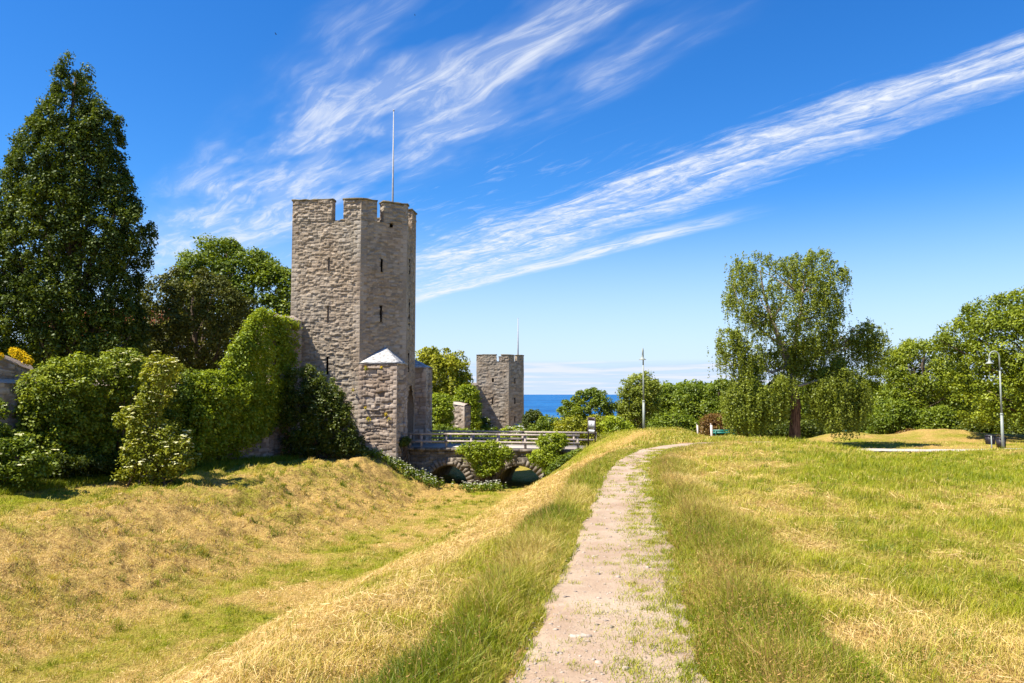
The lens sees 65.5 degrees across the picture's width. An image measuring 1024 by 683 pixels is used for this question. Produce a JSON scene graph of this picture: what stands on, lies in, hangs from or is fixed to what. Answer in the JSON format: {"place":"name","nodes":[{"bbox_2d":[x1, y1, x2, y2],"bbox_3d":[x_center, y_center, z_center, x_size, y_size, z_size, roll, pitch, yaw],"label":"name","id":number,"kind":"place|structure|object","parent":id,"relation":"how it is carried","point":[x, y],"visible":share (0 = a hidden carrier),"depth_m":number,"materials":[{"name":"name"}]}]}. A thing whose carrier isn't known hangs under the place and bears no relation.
{"place":"outdoors","nodes":[
{"label":"outdoors","id":0,"kind":"place"},
{"bbox_2d":[0,427,1023,682],"bbox_3d":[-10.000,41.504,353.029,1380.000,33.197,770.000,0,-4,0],"label":"ground","id":1,"kind":"structure","parent":0,"point":[50,561],"depth_m":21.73,"materials":[{"name":"yellow plant"}]},
{"bbox_2d":[0,397,60,490],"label":"elder bush","id":2,"kind":"object","parent":1,"relation":"on","point":[14,442],"visible":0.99,"depth_m":29.53,"materials":[{"name":"green plant"}]},
{"bbox_2d":[0,49,158,379],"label":"conical tree","id":3,"kind":"object","parent":1,"relation":"on","point":[45,326],"visible":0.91,"depth_m":45.66,"materials":[{"name":"green plant"}]},
{"bbox_2d":[37,434,197,481],"bbox_3d":[-17.261,5.139,35.891,2.690,2.192,8.932,-1,-4,16],"label":"undergrowth bush","id":4,"kind":"object","parent":1,"relation":"on","point":[85,465],"visible":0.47,"depth_m":33.22,"materials":[{"name":"green plant"}]},
{"bbox_2d":[103,347,147,453],"bbox_3d":[-17.348,3.120,35.861,1.995,5.784,2.036,0,-4,0],"label":"elder bush","id":5,"kind":"object","parent":1,"relation":"on","point":[122,365],"visible":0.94,"depth_m":35.44,"materials":[{"name":"green plant"}]},
{"bbox_2d":[61,309,189,353],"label":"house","id":6,"kind":"structure","parent":1,"relation":"on","point":[147,321],"depth_m":84.66,"materials":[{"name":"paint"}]},
{"bbox_2d":[0,376,269,472],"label":"stone wall","id":7,"kind":"structure","parent":1,"relation":"on","point":[6,394],"depth_m":32.72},
{"bbox_2d":[0,355,33,383],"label":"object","id":8,"kind":"structure","parent":7,"relation":"on","point":[11,368],"depth_m":33.02,"materials":[{"name":"grey stone"}]},
{"bbox_2d":[0,347,34,365],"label":"wall flowers","id":9,"kind":"object","parent":8,"relation":"on","point":[23,357],"visible":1,"depth_m":31.13,"materials":[{"name":"yellow plant"}]},
{"bbox_2d":[10,351,167,474],"bbox_3d":[-18.019,3.276,35.357,2.440,5.795,7.864,-2,-4,24],"label":"ivy","id":10,"kind":"object","parent":7,"relation":"attached to","point":[80,417],"visible":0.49,"depth_m":33.41,"materials":[{"name":"green plant"}]},
{"bbox_2d":[144,367,211,453],"bbox_3d":[-16.531,3.751,39.406,1.867,5.433,5.037,-2,-4,22],"label":"ivy","id":11,"kind":"object","parent":7,"relation":"attached to","point":[180,399],"visible":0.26,"depth_m":39.33,"materials":[{"name":"green plant"}]},
{"bbox_2d":[175,368,277,466],"bbox_3d":[-14.899,4.030,42.904,2.356,5.280,8.029,-1,-4,19],"label":"ivy","id":12,"kind":"object","parent":7,"relation":"attached to","point":[229,408],"visible":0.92,"depth_m":41.60,"materials":[{"name":"green plant"}]},
{"bbox_2d":[110,350,200,486],"bbox_3d":[-15.079,3.313,33.695,3.923,5.871,2.345,0,-4,0],"label":"elder bush","id":13,"kind":"object","parent":1,"relation":"on","point":[174,462],"visible":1,"depth_m":33.16,"materials":[{"name":"green plant"}]},
{"bbox_2d":[102,298,245,379],"bbox_3d":[-23.712,2.378,60.009,16.131,11.104,8.504,0,-4,0],"label":"leafy tree","id":14,"kind":"object","parent":1,"relation":"on","point":[160,321],"visible":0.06,"depth_m":57.98,"materials":[{"name":"green plant"}]},
{"bbox_2d":[128,265,257,374],"bbox_3d":[-21.787,1.277,54.949,8.443,12.818,8.486,0,-4,0],"label":"leafy tree","id":15,"kind":"object","parent":1,"relation":"on","point":[192,320],"visible":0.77,"depth_m":52.77,"materials":[{"name":"green plant"}]},
{"bbox_2d":[172,233,290,340],"bbox_3d":[-21.696,-0.205,66.135,12.498,17.138,9.562,0,-4,0],"label":"leafy tree","id":16,"kind":"object","parent":1,"relation":"on","point":[267,272],"visible":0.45,"depth_m":63.65,"materials":[{"name":"green plant"}]},
{"bbox_2d":[255,313,301,457],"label":"stone wall","id":17,"kind":"structure","parent":1,"relation":"on","point":[275,447],"depth_m":48.43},
{"bbox_2d":[215,307,301,437],"bbox_3d":[-14.275,1.761,46.083,1.717,7.671,8.010,-1,-4,17],"label":"ivy","id":18,"kind":"object","parent":17,"relation":"attached to","point":[245,350],"visible":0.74,"depth_m":45.87,"materials":[{"name":"green plant"}]},
{"bbox_2d":[276,363,369,459],"bbox_3d":[-11.253,4.357,47.638,5.452,6.059,3.277,0,-4,0],"label":"elder bush","id":19,"kind":"object","parent":1,"relation":"on","point":[332,399],"visible":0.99,"depth_m":46.87,"materials":[{"name":"green plant"}]},
{"bbox_2d":[291,109,431,463],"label":"stone tower","id":20,"kind":"structure","parent":1,"relation":"on","point":[353,284],"depth_m":50.74,"materials":[{"name":"stone"}]},
{"bbox_2d":[0,426,778,494],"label":"rank grass","id":21,"kind":"structure","parent":1,"relation":"on","point":[100,479],"depth_m":33.71,"materials":[{"name":"green plant"}]},
{"bbox_2d":[398,435,411,464],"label":"leafy shrub","id":22,"kind":"object","parent":1,"relation":"on","point":[404,442],"visible":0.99,"depth_m":50.04,"materials":[{"name":"green plant"}]},
{"bbox_2d":[357,448,455,489],"bbox_3d":[-6.416,7.816,48.952,6.187,2.739,2.496,1,-4,-20],"label":"cow parsley","id":23,"kind":"object","parent":1,"relation":"on","point":[393,463],"visible":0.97,"depth_m":48.92,"materials":[{"name":"green plant"}]},
{"bbox_2d":[432,392,455,428],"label":"round shrub","id":24,"kind":"object","parent":1,"relation":"on","point":[442,406],"visible":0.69,"depth_m":86.36,"materials":[{"name":"green plant"}]},
{"bbox_2d":[415,346,474,407],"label":"chestnut tree","id":25,"kind":"object","parent":1,"relation":"on","point":[451,365],"visible":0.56,"depth_m":108.83,"materials":[{"name":"green plant"}]},
{"bbox_2d":[452,402,470,429],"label":"stone wall","id":26,"kind":"structure","parent":1,"relation":"on","point":[462,412],"depth_m":91.11,"materials":[{"name":"beige stone"}]},
{"bbox_2d":[432,423,503,443],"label":"thicket","id":27,"kind":"object","parent":1,"relation":"on","point":[441,427],"visible":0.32,"depth_m":62.76,"materials":[{"name":"green plant"}]},
{"bbox_2d":[458,479,507,492],"bbox_3d":[-1.779,8.824,48.246,3.046,0.855,1.521,0,-4,-5],"label":"cow parsley","id":28,"kind":"object","parent":1,"relation":"on","point":[491,486],"visible":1,"depth_m":48.03,"materials":[{"name":"green plant"}]},
{"bbox_2d":[455,440,515,488],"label":"leafy shrub","id":29,"kind":"object","parent":1,"relation":"on","point":[476,459],"visible":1,"depth_m":49.11,"materials":[{"name":"green plant"}]},
{"bbox_2d":[480,416,498,430],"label":"dark shrub","id":30,"kind":"object","parent":1,"relation":"on","point":[485,421],"visible":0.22,"depth_m":117.51,"materials":[{"name":"green plant"}]},
{"bbox_2d":[476,333,523,430],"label":"stone tower","id":31,"kind":"structure","parent":1,"relation":"on","point":[500,382],"depth_m":128.47,"materials":[{"name":"stone"}]},
{"bbox_2d":[407,430,596,484],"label":"stone bridge","id":32,"kind":"structure","parent":1,"relation":"on","point":[439,458],"depth_m":51.04,"materials":[{"name":"grey stone"}]},
{"bbox_2d":[0,431,1023,682],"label":"cut hay","id":33,"kind":"object","parent":1,"relation":"on","point":[290,617],"visible":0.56,"depth_m":6.81,"materials":[{"name":"plant"}]},
{"bbox_2d":[500,425,532,444],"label":"flowering shrub","id":34,"kind":"object","parent":1,"relation":"on","point":[509,428],"visible":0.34,"depth_m":78.79,"materials":[{"name":"green plant"}]},
{"bbox_2d":[521,409,544,437],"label":"shrub","id":35,"kind":"object","parent":1,"relation":"on","point":[531,416],"visible":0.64,"depth_m":93.69,"materials":[{"name":"green plant"}]},
{"bbox_2d":[480,423,590,444],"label":"thicket","id":36,"kind":"object","parent":1,"relation":"on","point":[487,428],"visible":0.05,"depth_m":103.24,"materials":[{"name":"green plant"}]},
{"bbox_2d":[525,414,566,444],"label":"shrub","id":37,"kind":"object","parent":1,"relation":"on","point":[543,425],"visible":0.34,"depth_m":70.76,"materials":[{"name":"green plant"}]},
{"bbox_2d":[526,431,569,477],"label":"leafy shrub","id":38,"kind":"object","parent":1,"relation":"on","point":[544,455],"visible":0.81,"depth_m":47.75,"materials":[{"name":"green plant"}]},
{"bbox_2d":[541,448,581,475],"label":"tall weeds","id":39,"kind":"object","parent":1,"relation":"on","point":[558,462],"visible":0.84,"depth_m":46.22,"materials":[{"name":"green plant"}]},
{"bbox_2d":[551,414,608,445],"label":"shrub","id":40,"kind":"object","parent":1,"relation":"on","point":[570,424],"visible":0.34,"depth_m":64.63,"materials":[{"name":"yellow plant"}]},
{"bbox_2d":[556,387,617,438],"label":"open tree","id":41,"kind":"object","parent":1,"relation":"on","point":[582,406],"visible":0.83,"depth_m":82.33,"materials":[{"name":"green plant"}]},
{"bbox_2d":[588,417,595,445],"bbox_3d":[4.688,5.453,46.842,0.060,1.980,0.748,2,-4,-29],"label":"information board","id":42,"kind":"object","parent":1,"relation":"on","point":[592,424],"visible":0.94,"depth_m":46.79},
{"bbox_2d":[294,440,903,682],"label":"grass stalks","id":43,"kind":"object","parent":1,"relation":"on","point":[729,594],"depth_m":5.90,"materials":[{"name":"green plant"}]},
{"bbox_2d":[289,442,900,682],"bbox_3d":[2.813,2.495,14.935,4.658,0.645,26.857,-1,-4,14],"label":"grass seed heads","id":44,"kind":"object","parent":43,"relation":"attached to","point":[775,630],"depth_m":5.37,"materials":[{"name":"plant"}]},
{"bbox_2d":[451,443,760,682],"bbox_3d":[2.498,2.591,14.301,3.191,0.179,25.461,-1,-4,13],"label":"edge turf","id":45,"kind":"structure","parent":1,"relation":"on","point":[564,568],"depth_m":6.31,"materials":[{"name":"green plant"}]},
{"bbox_2d":[598,415,634,434],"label":"shrub","id":46,"kind":"object","parent":1,"relation":"on","point":[611,423],"visible":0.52,"depth_m":60.86,"materials":[{"name":"green plant"}]},
{"bbox_2d":[612,369,664,428],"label":"leafy tree","id":47,"kind":"object","parent":1,"relation":"on","point":[630,410],"visible":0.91,"depth_m":85.91,"materials":[{"name":"green plant"}]},
{"bbox_2d":[639,348,645,428],"bbox_3d":[7.706,2.903,46.574,0.425,5.068,0.804,-2,-4,27],"label":"street lamp","id":48,"kind":"object","parent":1,"relation":"on","point":[642,358],"visible":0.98,"depth_m":46.79,"materials":[{"name":"metal"}]},
{"bbox_2d":[645,384,683,427],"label":"woodland tree","id":49,"kind":"object","parent":1,"relation":"on","point":[667,392],"visible":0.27,"depth_m":101.72,"materials":[{"name":"green plant"}]},
{"bbox_2d":[649,411,699,432],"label":"bush","id":50,"kind":"object","parent":1,"relation":"on","point":[677,420],"visible":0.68,"depth_m":78.39,"materials":[{"name":"green plant"}]},
{"bbox_2d":[670,380,711,419],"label":"woodland tree","id":51,"kind":"object","parent":1,"relation":"on","point":[686,404],"visible":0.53,"depth_m":96.18,"materials":[{"name":"green plant"}]},
{"bbox_2d":[710,423,712,435],"bbox_3d":[11.730,5.409,46.741,0.190,1.199,0.150,1,-4,-14],"label":"wooden post","id":52,"kind":"object","parent":1,"relation":"on","point":[711,430],"visible":0.73,"depth_m":46.71,"materials":[{"name":"white wood"}]},
{"bbox_2d":[698,377,732,420],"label":"woodland tree","id":53,"kind":"object","parent":1,"relation":"on","point":[713,390],"visible":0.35,"depth_m":93.84,"materials":[{"name":"green plant"}]},
{"bbox_2d":[696,412,740,435],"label":"reddish bush","id":54,"kind":"object","parent":1,"relation":"on","point":[714,420],"visible":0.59,"depth_m":55.95,"materials":[{"name":"red plant"}]},
{"bbox_2d":[713,430,735,435],"bbox_3d":[14.158,6.323,52.745,1.588,0.935,0.535,0,-4,0],"label":"park bench","id":55,"kind":"object","parent":1,"relation":"on","point":[715,432],"visible":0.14,"depth_m":52.97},
{"bbox_2d":[744,422,778,437],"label":"hedge bush","id":56,"kind":"object","parent":1,"relation":"on","point":[773,433],"visible":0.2,"depth_m":64.67,"materials":[{"name":"green plant"}]},
{"bbox_2d":[759,383,802,425],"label":"woodland tree","id":57,"kind":"object","parent":1,"relation":"on","point":[780,412],"visible":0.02,"depth_m":89.31,"materials":[{"name":"green plant"}]},
{"bbox_2d":[707,246,894,442],"bbox_3d":[16.549,0.507,45.612,11.011,11.706,5.842,0,-4,0],"label":"birch tree","id":58,"kind":"object","parent":1,"relation":"on","point":[834,385],"visible":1,"depth_m":44.32,"materials":[{"name":"green plant"}]},
{"bbox_2d":[776,419,825,438],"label":"hedge bush","id":59,"kind":"object","parent":1,"relation":"on","point":[806,432],"visible":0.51,"depth_m":64.73,"materials":[{"name":"green plant"}]},
{"bbox_2d":[630,375,1023,428],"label":"wood","id":60,"kind":"object","parent":1,"relation":"on","point":[706,383],"visible":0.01,"depth_m":121.77,"materials":[{"name":"green plant"}]},
{"bbox_2d":[800,394,866,430],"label":"woodland tree","id":61,"kind":"object","parent":1,"relation":"on","point":[808,410],"visible":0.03,"depth_m":93.03,"materials":[{"name":"green plant"}]},
{"bbox_2d":[823,417,875,433],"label":"hedge bush","id":62,"kind":"object","parent":1,"relation":"on","point":[827,432],"visible":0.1,"depth_m":66.67,"materials":[{"name":"green plant"}]},
{"bbox_2d":[858,397,920,433],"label":"hedge bush","id":63,"kind":"object","parent":1,"relation":"on","point":[885,412],"visible":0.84,"depth_m":64.46,"materials":[{"name":"green plant"}]},
{"bbox_2d":[859,333,976,427],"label":"leafy tree","id":64,"kind":"object","parent":1,"relation":"on","point":[903,377],"visible":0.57,"depth_m":71.48,"materials":[{"name":"green plant"}]},
{"bbox_2d":[904,404,962,428],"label":"hedge bush","id":65,"kind":"object","parent":1,"relation":"on","point":[938,417],"visible":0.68,"depth_m":62.62,"materials":[{"name":"green plant"}]},
{"bbox_2d":[951,414,1000,433],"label":"hedge bush","id":66,"kind":"object","parent":1,"relation":"on","point":[959,426],"visible":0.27,"depth_m":60.64,"materials":[{"name":"green plant"}]},
{"bbox_2d":[929,285,1023,433],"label":"leafy tree","id":67,"kind":"object","parent":1,"relation":"on","point":[1011,318],"visible":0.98,"depth_m":50.95,"materials":[{"name":"green plant"}]},
{"bbox_2d":[984,435,995,447],"bbox_3d":[25.428,5.429,42.274,0.389,0.950,0.540,0,-4,0],"label":"litter bin","id":68,"kind":"object","parent":1,"relation":"on","point":[989,439],"visible":0.91,"depth_m":42.17,"materials":[{"name":"plastic"}]},
{"bbox_2d":[985,351,1004,447],"bbox_3d":[26.316,3.292,43.429,0.817,5.587,0.430,0,-4,0],"label":"street lamp","id":69,"kind":"object","parent":1,"relation":"on","point":[1001,419],"visible":0.94,"depth_m":43.35,"materials":[{"name":"metal"}]},
{"bbox_2d":[995,437,1006,447],"bbox_3d":[27.091,5.662,44.135,0.389,0.704,0.445,0,-4,0],"label":"litter bin","id":70,"kind":"object","parent":1,"relation":"on","point":[998,442],"visible":0.56,"depth_m":44.00,"materials":[{"name":"plastic"}]},
{"bbox_2d":[992,419,1023,434],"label":"hedge bush","id":71,"kind":"object","parent":1,"relation":"on","point":[1009,429],"visible":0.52,"depth_m":58.84,"materials":[{"name":"green plant"}]},
{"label":"stone wall","id":72,"kind":"object","parent":1,"relation":"on","visible":0},
{"bbox_2d":[452,382,482,430],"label":"ivy","id":73,"kind":"object","parent":72,"relation":"attached to","point":[469,393],"visible":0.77,"depth_m":101.82,"materials":[{"name":"green plant"}]},
{"bbox_2d":[0,0,1023,394],"label":"sky","id":74,"kind":"structure","parent":0,"point":[582,179],"materials":[{"name":"blue"}]},
{"bbox_2d":[524,395,629,421],"bbox_3d":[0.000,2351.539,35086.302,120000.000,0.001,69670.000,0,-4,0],"label":"sea","id":75,"kind":"structure","parent":0,"point":[547,404],"depth_m":2675.32,"materials":[{"name":"liquid"}]},
{"bbox_2d":[509,442,718,682],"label":"path","id":76,"kind":"structure","parent":0,"point":[567,627],"depth_m":6.16,"materials":[{"name":"beige gravel"}]},
{"bbox_2d":[569,633,591,637],"bbox_3d":[0.463,2.007,5.409,0.164,0.041,0.065,1,-4,-8],"label":"flat stone","id":77,"kind":"object","parent":76,"relation":"on","point":[583,635],"visible":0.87,"depth_m":5.39,"materials":[{"name":"beige stone"}]},
{"bbox_2d":[510,455,713,682],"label":"pebbles","id":78,"kind":"object","parent":76,"relation":"on","point":[593,659],"visible":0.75,"depth_m":5.85,"materials":[{"name":"grey stone"}]},
{"bbox_2d":[510,448,734,682],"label":"path weeds","id":79,"kind":"object","parent":76,"relation":"on","point":[664,559],"visible":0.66,"depth_m":6.31,"materials":[{"name":"green plant"}]},
{"bbox_2d":[858,448,1009,450],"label":"gravel path","id":80,"kind":"structure","parent":0,"point":[875,449],"depth_m":41.68,"materials":[{"name":"beige gravel"}]}
]}

